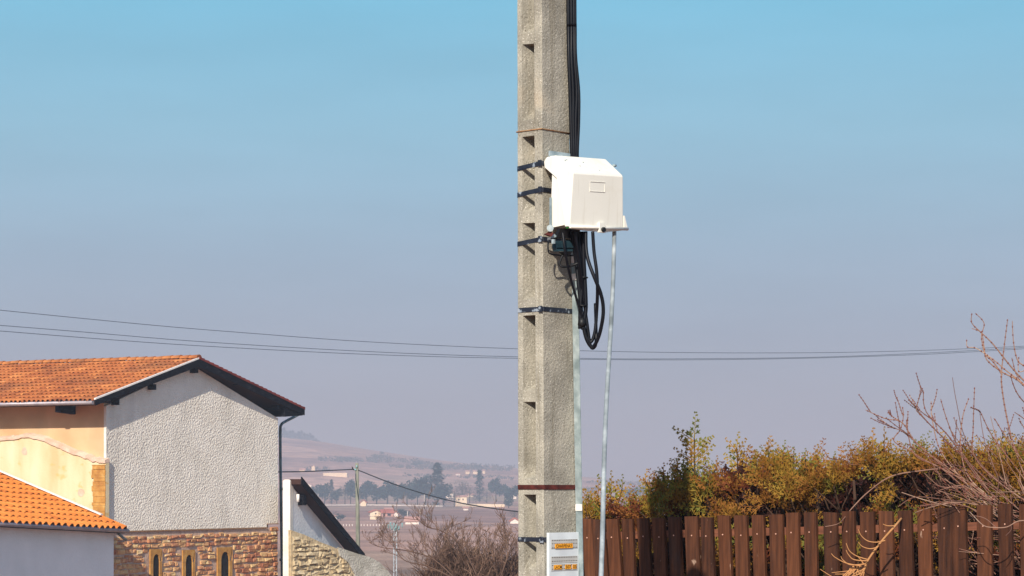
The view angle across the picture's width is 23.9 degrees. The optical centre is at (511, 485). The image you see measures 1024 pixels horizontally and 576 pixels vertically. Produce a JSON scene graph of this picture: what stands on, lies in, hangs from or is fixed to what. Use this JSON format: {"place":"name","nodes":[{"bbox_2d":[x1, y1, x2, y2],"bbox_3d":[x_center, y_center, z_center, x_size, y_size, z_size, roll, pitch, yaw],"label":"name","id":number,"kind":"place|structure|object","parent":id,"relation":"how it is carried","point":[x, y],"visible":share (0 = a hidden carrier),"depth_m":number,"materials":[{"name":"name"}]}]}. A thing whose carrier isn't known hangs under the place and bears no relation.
{"place":"outdoors","nodes":[
{"label":"outdoors","id":0,"kind":"place"},
{"bbox_2d":[268,437,664,575],"bbox_3d":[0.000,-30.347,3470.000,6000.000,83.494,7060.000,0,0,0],"label":"ground","id":1,"kind":"structure","parent":0,"point":[297,454],"depth_m":1247.82,"materials":[{"name":"brown soil"}]},
{"bbox_2d":[0,433,108,517],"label":"ruined wall","id":2,"kind":"structure","parent":1,"relation":"on","point":[48,463],"depth_m":84.77,"materials":[{"name":"beige paint"}]},
{"bbox_2d":[0,470,129,575],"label":"house","id":3,"kind":"structure","parent":1,"relation":"on","point":[44,532],"depth_m":80.05,"materials":[{"name":"tile"}]},
{"bbox_2d":[0,354,304,575],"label":"farmhouse","id":4,"kind":"object","parent":1,"relation":"on","point":[187,445],"visible":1,"depth_m":87.94,"materials":[{"name":"paint"}]},
{"bbox_2d":[149,549,161,575],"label":"window","id":5,"kind":"structure","parent":4,"relation":"in","point":[155,565],"depth_m":86.42,"materials":[{"name":"yellow wood"}]},
{"bbox_2d":[182,550,194,575],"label":"window","id":6,"kind":"structure","parent":4,"relation":"in","point":[188,566],"depth_m":88.12,"materials":[{"name":"yellow wood"}]},
{"bbox_2d":[217,547,231,575],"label":"window","id":7,"kind":"structure","parent":4,"relation":"in","point":[224,564],"depth_m":90.08,"materials":[{"name":"yellow wood"}]},
{"bbox_2d":[311,484,321,496],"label":"evergreen tree","id":8,"kind":"object","parent":1,"relation":"on","point":[316,488],"visible":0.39,"depth_m":1115.91,"materials":[{"name":"green plant"}]},
{"bbox_2d":[318,482,329,503],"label":"evergreen tree","id":9,"kind":"object","parent":1,"relation":"on","point":[323,491],"visible":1,"depth_m":1115.10,"materials":[{"name":"green plant"}]},
{"bbox_2d":[283,477,365,575],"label":"lean to","id":10,"kind":"object","parent":1,"relation":"on","point":[305,509],"visible":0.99,"depth_m":93.91,"materials":[{"name":"paint"}]},
{"bbox_2d":[328,479,333,503],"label":"conifer","id":11,"kind":"object","parent":1,"relation":"on","point":[331,483],"visible":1,"depth_m":1115.82,"materials":[{"name":"green plant"}]},
{"bbox_2d":[323,473,347,476],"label":"distant house","id":12,"kind":"structure","parent":1,"relation":"on","point":[337,474],"depth_m":1628.00,"materials":[{"name":"beige paint"}]},
{"bbox_2d":[331,488,342,503],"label":"evergreen tree","id":13,"kind":"object","parent":1,"relation":"on","point":[336,495],"visible":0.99,"depth_m":1115.12,"materials":[{"name":"plant"}]},
{"bbox_2d":[288,530,390,575],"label":"garden wall","id":14,"kind":"structure","parent":1,"relation":"on","point":[308,556],"depth_m":93.39,"materials":[{"name":"brown stone"}]},
{"bbox_2d":[336,513,345,520],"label":"evergreen tree","id":15,"kind":"object","parent":1,"relation":"on","point":[340,516],"visible":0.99,"depth_m":755.77,"materials":[{"name":"plant"}]},
{"bbox_2d":[338,486,349,503],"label":"bare tree","id":16,"kind":"object","parent":1,"relation":"on","point":[343,493],"visible":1,"depth_m":1115.66,"materials":[{"name":"plant"}]},
{"bbox_2d":[344,479,354,503],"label":"evergreen tree","id":17,"kind":"object","parent":1,"relation":"on","point":[350,485],"visible":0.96,"depth_m":1114.77,"materials":[{"name":"plant"}]},
{"bbox_2d":[354,463,359,546],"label":"wooden post","id":18,"kind":"object","parent":1,"relation":"on","point":[356,469],"visible":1,"depth_m":111.92,"materials":[{"name":"grey wood"}]},
{"bbox_2d":[278,469,353,472],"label":"telephone wire","id":19,"kind":"object","parent":18,"relation":"attached to","point":[317,470],"visible":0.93,"depth_m":103.00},
{"bbox_2d":[358,470,517,511],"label":"telephone wire","id":20,"kind":"object","parent":18,"relation":"attached to","point":[438,497],"visible":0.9,"depth_m":101.27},
{"bbox_2d":[360,500,367,505],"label":"house","id":21,"kind":"structure","parent":1,"relation":"on","point":[363,502],"depth_m":1020.00,"materials":[{"name":"beige paint"}]},
{"bbox_2d":[359,480,374,500],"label":"evergreen tree","id":22,"kind":"object","parent":1,"relation":"on","point":[365,488],"visible":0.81,"depth_m":1114.20,"materials":[{"name":"green plant"}]},
{"bbox_2d":[367,509,380,515],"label":"distant house","id":23,"kind":"structure","parent":1,"relation":"on","point":[374,512],"depth_m":835.98,"materials":[{"name":"beige paint"}]},
{"bbox_2d":[369,484,384,503],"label":"evergreen tree","id":24,"kind":"object","parent":1,"relation":"on","point":[375,492],"visible":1,"depth_m":1090.25,"materials":[{"name":"green plant"}]},
{"bbox_2d":[380,509,393,515],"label":"distant house","id":25,"kind":"structure","parent":1,"relation":"on","point":[388,512],"depth_m":832.25,"materials":[{"name":"paint"}]},
{"bbox_2d":[378,480,396,504],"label":"evergreen tree","id":26,"kind":"object","parent":1,"relation":"on","point":[386,489],"visible":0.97,"depth_m":1089.86,"materials":[{"name":"green plant"}]},
{"bbox_2d":[325,504,455,506],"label":"stone wall","id":27,"kind":"structure","parent":1,"relation":"on","point":[387,505],"depth_m":1053.13,"materials":[{"name":"beige stone"}]},
{"bbox_2d":[387,522,402,575],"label":"power mast","id":28,"kind":"object","parent":1,"relation":"on","point":[388,527],"visible":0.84,"depth_m":149.89,"materials":[{"name":"metal"}]},
{"bbox_2d":[390,486,403,503],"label":"evergreen tree","id":29,"kind":"object","parent":1,"relation":"on","point":[395,493],"visible":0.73,"depth_m":1091.02,"materials":[{"name":"plant"}]},
{"bbox_2d":[396,508,409,517],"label":"evergreen tree","id":30,"kind":"object","parent":1,"relation":"on","point":[403,512],"visible":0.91,"depth_m":807.50,"materials":[{"name":"green plant"}]},
{"bbox_2d":[397,480,414,504],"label":"evergreen tree","id":31,"kind":"object","parent":1,"relation":"on","point":[407,494],"visible":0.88,"depth_m":1066.68,"materials":[{"name":"green plant"}]},
{"bbox_2d":[404,516,420,523],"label":"distant house","id":32,"kind":"structure","parent":1,"relation":"on","point":[408,520],"depth_m":696.00,"materials":[{"name":"white paint"}]},
{"bbox_2d":[411,477,423,504],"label":"evergreen tree","id":33,"kind":"object","parent":1,"relation":"on","point":[413,484],"visible":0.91,"depth_m":1066.37,"materials":[{"name":"green plant"}]},
{"bbox_2d":[416,474,433,504],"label":"evergreen tree","id":34,"kind":"object","parent":1,"relation":"on","point":[424,487],"visible":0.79,"depth_m":1067.24,"materials":[{"name":"green plant"}]},
{"bbox_2d":[422,462,450,504],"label":"conifer","id":35,"kind":"object","parent":1,"relation":"on","point":[437,479],"visible":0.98,"depth_m":1042.88,"materials":[{"name":"green plant"}]},
{"bbox_2d":[362,484,517,575],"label":"bare bush","id":36,"kind":"object","parent":1,"relation":"on","point":[450,560],"visible":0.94,"depth_m":51.39,"materials":[{"name":"brown plant"}]},
{"bbox_2d":[434,483,452,505],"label":"evergreen tree","id":37,"kind":"object","parent":1,"relation":"on","point":[439,490],"visible":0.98,"depth_m":1042.99,"materials":[{"name":"green plant"}]},
{"bbox_2d":[447,489,459,506],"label":"bare tree","id":38,"kind":"object","parent":1,"relation":"on","point":[454,495],"visible":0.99,"depth_m":999.79,"materials":[{"name":"plant"}]},
{"bbox_2d":[455,495,467,502],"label":"distant house","id":39,"kind":"structure","parent":1,"relation":"on","point":[462,498],"depth_m":1116.00,"materials":[{"name":"beige paint"}]},
{"bbox_2d":[453,480,470,494],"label":"bare tree","id":40,"kind":"object","parent":1,"relation":"on","point":[461,489],"visible":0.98,"depth_m":1175.37,"materials":[{"name":"plant"}]},
{"bbox_2d":[464,487,475,502],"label":"bare tree","id":41,"kind":"object","parent":1,"relation":"on","point":[469,492],"visible":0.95,"depth_m":1175.73,"materials":[{"name":"plant"}]},
{"bbox_2d":[304,454,650,491],"bbox_3d":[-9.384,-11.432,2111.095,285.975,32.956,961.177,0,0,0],"label":"hillside thickets","id":42,"kind":"object","parent":1,"relation":"on","point":[424,464],"visible":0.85,"depth_m":1967.71,"materials":[{"name":"green plant"}]},
{"bbox_2d":[471,470,485,501],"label":"conifer","id":43,"kind":"object","parent":1,"relation":"on","point":[479,484],"visible":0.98,"depth_m":1203.32,"materials":[{"name":"green plant"}]},
{"bbox_2d":[456,503,504,506],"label":"stone wall","id":44,"kind":"structure","parent":1,"relation":"on","point":[489,505],"depth_m":997.58,"materials":[{"name":"beige stone"}]},
{"bbox_2d":[481,490,491,502],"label":"bare tree","id":45,"kind":"object","parent":1,"relation":"on","point":[486,495],"visible":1,"depth_m":1175.75,"materials":[{"name":"plant"}]},
{"bbox_2d":[488,478,501,501],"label":"evergreen tree","id":46,"kind":"object","parent":1,"relation":"on","point":[493,485],"visible":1,"depth_m":1203.01,"materials":[{"name":"green plant"}]},
{"bbox_2d":[498,484,510,500],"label":"evergreen tree","id":47,"kind":"object","parent":1,"relation":"on","point":[504,487],"visible":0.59,"depth_m":1202.21,"materials":[{"name":"green plant"}]},
{"bbox_2d":[503,498,513,507],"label":"evergreen tree","id":48,"kind":"object","parent":1,"relation":"on","point":[510,500],"visible":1,"depth_m":967.34,"materials":[{"name":"green plant"}]},
{"bbox_2d":[505,485,517,504],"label":"evergreen tree","id":49,"kind":"object","parent":1,"relation":"on","point":[512,493],"visible":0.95,"depth_m":1067.91,"materials":[{"name":"green plant"}]},
{"bbox_2d":[509,517,517,523],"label":"distant house","id":50,"kind":"structure","parent":1,"relation":"on","point":[514,520],"depth_m":708.00,"materials":[{"name":"white paint"}]},
{"bbox_2d":[517,0,575,575],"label":"utility pole","id":51,"kind":"object","parent":1,"relation":"on","point":[546,451],"visible":0.95,"depth_m":11.08,"materials":[{"name":"concrete"}]},
{"bbox_2d":[517,160,544,171],"bbox_3d":[0.145,-1.464,11.123,0.162,0.038,0.216,0,0,42],"label":"steel strap","id":52,"kind":"object","parent":51,"relation":"attached to","point":[532,165],"visible":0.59,"depth_m":11.04,"materials":[{"name":"grey metal"}]},
{"bbox_2d":[518,537,546,542],"bbox_3d":[0.162,0.245,11.137,0.167,0.027,0.250,0,0,42],"label":"steel strap","id":53,"kind":"object","parent":51,"relation":"attached to","point":[533,539],"visible":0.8,"depth_m":11.04,"materials":[{"name":"metal"}]},
{"bbox_2d":[517,186,551,197],"bbox_3d":[0.146,-1.343,11.124,0.162,0.038,0.218,0,0,42],"label":"steel strap","id":54,"kind":"object","parent":51,"relation":"attached to","point":[539,189],"visible":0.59,"depth_m":11.03,"materials":[{"name":"grey metal"}]},
{"bbox_2d":[516,128,568,133],"bbox_3d":[0.145,-1.625,11.123,0.162,0.006,0.208,0,0,43],"label":"rusty wire","id":55,"kind":"object","parent":51,"relation":"attached to","point":[543,129],"visible":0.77,"depth_m":11.05,"materials":[{"name":"brown metal"}]},
{"bbox_2d":[517,236,570,246],"bbox_3d":[0.149,-1.118,11.126,0.163,0.038,0.223,0,0,42],"label":"steel strap","id":56,"kind":"object","parent":51,"relation":"attached to","point":[533,240],"visible":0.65,"depth_m":11.04,"materials":[{"name":"grey metal"}]},
{"bbox_2d":[517,306,571,312],"bbox_3d":[0.152,-0.806,11.129,0.164,0.027,0.229,0,0,42],"label":"steel strap","id":57,"kind":"object","parent":51,"relation":"attached to","point":[541,309],"visible":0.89,"depth_m":11.06,"materials":[{"name":"grey metal"}]},
{"bbox_2d":[518,485,574,488],"bbox_3d":[0.161,0.006,11.139,0.164,0.021,0.238,0,0,42],"label":"rusty strap","id":58,"kind":"object","parent":51,"relation":"attached to","point":[546,486],"visible":0.78,"depth_m":11.06,"materials":[{"name":"brown metal"}]},
{"bbox_2d":[547,532,578,575],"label":"identification plaque","id":59,"kind":"object","parent":51,"relation":"attached to","point":[562,553],"visible":1,"depth_m":11.07,"materials":[{"name":"plastic"}]},
{"bbox_2d":[566,0,572,156],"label":"cable","id":60,"kind":"object","parent":51,"relation":"attached to","point":[569,72],"visible":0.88,"depth_m":11.10,"materials":[{"name":"black rubber"}]},
{"bbox_2d":[570,0,574,156],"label":"cable","id":61,"kind":"object","parent":51,"relation":"attached to","point":[572,66],"visible":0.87,"depth_m":11.10,"materials":[{"name":"black rubber"}]},
{"bbox_2d":[573,0,577,156],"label":"cable","id":62,"kind":"object","parent":51,"relation":"attached to","point":[576,88],"visible":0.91,"depth_m":11.10,"materials":[{"name":"black rubber"}]},
{"bbox_2d":[575,0,580,156],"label":"cable","id":63,"kind":"object","parent":51,"relation":"attached to","point":[578,122],"visible":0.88,"depth_m":11.10,"materials":[{"name":"black rubber"}]},
{"bbox_2d":[544,151,628,232],"bbox_3d":[0.343,-1.339,11.072,0.191,0.367,0.396,0,0,44],"label":"enclosure box","id":64,"kind":"object","parent":51,"relation":"attached to","point":[587,194],"visible":1,"depth_m":10.98,"materials":[{"name":"white plastic"}]},
{"bbox_2d":[544,225,579,267],"bbox_3d":[0.227,-1.085,10.970,0.174,0.193,0.050,0,0,-29],"label":"cable anchor","id":65,"kind":"object","parent":64,"relation":"attached to","point":[557,246],"visible":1,"depth_m":10.96,"materials":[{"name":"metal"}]},
{"bbox_2d":[547,240,572,256],"bbox_3d":[0.217,-1.078,10.975,0.163,0.069,0.014,0,0,-45],"label":"earth wire","id":66,"kind":"object","parent":65,"relation":"attached to","point":[554,254],"visible":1,"depth_m":10.92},
{"bbox_2d":[562,232,585,327],"bbox_3d":[0.284,-0.899,10.976,0.160,0.495,0.030,0,0,-43],"label":"cable","id":67,"kind":"object","parent":65,"relation":"hanging from","point":[570,277],"visible":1,"depth_m":10.96,"materials":[{"name":"black rubber"}]},
{"bbox_2d":[570,231,583,329],"bbox_3d":[0.288,-0.935,11.000,0.045,0.447,0.099,0,0,43],"label":"cable","id":68,"kind":"object","parent":65,"relation":"hanging from","point":[575,261],"visible":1,"depth_m":11.01,"materials":[{"name":"black rubber"}]},
{"bbox_2d":[578,277,587,326],"bbox_3d":[0.323,-0.837,11.020,0.048,0.232,0.043,0,0,0],"label":"cable clamp","id":69,"kind":"object","parent":68,"relation":"attached to","point":[581,322],"visible":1,"depth_m":11.00,"materials":[{"name":"black plastic"}]},
{"bbox_2d":[577,231,582,328],"bbox_3d":[0.311,-0.938,11.020,0.032,0.444,0.021,0,0,0],"label":"cable","id":70,"kind":"object","parent":69,"relation":"attached to","point":[580,252],"visible":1,"depth_m":11.01,"materials":[{"name":"black rubber"}]},
{"bbox_2d":[573,231,597,349],"bbox_3d":[0.332,-0.886,11.002,0.164,0.533,0.054,0,0,-38],"label":"cable","id":71,"kind":"object","parent":65,"relation":"hanging from","point":[580,276],"visible":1,"depth_m":11.00,"materials":[{"name":"black rubber"}]},
{"bbox_2d":[569,144,583,575],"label":"mounting channel","id":72,"kind":"object","parent":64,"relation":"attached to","point":[577,431],"visible":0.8,"depth_m":11.14,"materials":[{"name":"metal"}]},
{"bbox_2d":[581,231,587,325],"bbox_3d":[0.331,-0.943,11.020,0.031,0.433,0.020,0,0,0],"label":"cable","id":73,"kind":"object","parent":64,"relation":"hanging from","point":[585,311],"visible":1,"depth_m":11.01,"materials":[{"name":"black rubber"}]},
{"bbox_2d":[584,231,598,342],"bbox_3d":[0.352,-0.903,11.004,0.088,0.508,0.053,0,0,0],"label":"cable","id":74,"kind":"object","parent":64,"relation":"hanging from","point":[597,293],"visible":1,"depth_m":10.99,"materials":[{"name":"black rubber"}]},
{"bbox_2d":[582,231,604,347],"bbox_3d":[0.361,-0.891,10.988,0.119,0.531,0.078,0,0,44],"label":"cable","id":75,"kind":"object","parent":64,"relation":"hanging from","point":[595,343],"visible":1,"depth_m":10.97,"materials":[{"name":"black rubber"}]},
{"bbox_2d":[599,231,615,575],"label":"steel tube","id":76,"kind":"object","parent":1,"relation":"on","point":[604,440],"visible":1,"depth_m":10.28,"materials":[{"name":"grey metal"}]},
{"bbox_2d":[619,488,636,496],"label":"evergreen tree","id":77,"kind":"object","parent":1,"relation":"on","point":[629,492],"visible":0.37,"depth_m":1379.17,"materials":[{"name":"green plant"}]},
{"bbox_2d":[633,485,646,496],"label":"evergreen tree","id":78,"kind":"object","parent":1,"relation":"on","point":[639,493],"visible":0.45,"depth_m":1386.73,"materials":[{"name":"green plant"}]},
{"bbox_2d":[582,411,1023,575],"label":"thuja hedge","id":79,"kind":"object","parent":1,"relation":"on","point":[777,483],"visible":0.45,"depth_m":14.50,"materials":[{"name":"green plant"}]},
{"bbox_2d":[583,504,1023,575],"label":"picket fence","id":80,"kind":"object","parent":1,"relation":"on","point":[952,526],"visible":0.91,"depth_m":13.89,"materials":[{"name":"brown wood"}]},
{"bbox_2d":[820,518,901,575],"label":"hanging branch","id":81,"kind":"object","parent":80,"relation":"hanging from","point":[862,572],"visible":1,"depth_m":13.33,"materials":[{"name":"brown plant"}]},
{"bbox_2d":[970,512,1023,535],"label":"drooping twig","id":82,"kind":"object","parent":80,"relation":"on","point":[994,526],"visible":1,"depth_m":12.93,"materials":[{"name":"brown plant"}]},
{"bbox_2d":[825,313,1023,575],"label":"bare shrub","id":83,"kind":"object","parent":1,"relation":"on","point":[966,487],"visible":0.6,"depth_m":13.50,"materials":[{"name":"brown plant"}]},
{"bbox_2d":[0,310,1021,352],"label":"power line","id":84,"kind":"object","parent":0,"point":[467,346],"visible":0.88,"depth_m":195.09,"materials":[{"name":"metal"}]},
{"bbox_2d":[0,325,1023,358],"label":"power line","id":85,"kind":"object","parent":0,"point":[479,355],"visible":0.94,"depth_m":195.87,"materials":[{"name":"metal"}]},
{"bbox_2d":[0,0,1023,481],"label":"sky","id":86,"kind":"structure","parent":0,"point":[798,175],"materials":[{"name":"blue"}]},
{"bbox_2d":[2,331,1023,359],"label":"power line","id":87,"kind":"object","parent":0,"point":[480,357],"visible":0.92,"depth_m":195.79,"materials":[{"name":"metal"}]}
]}

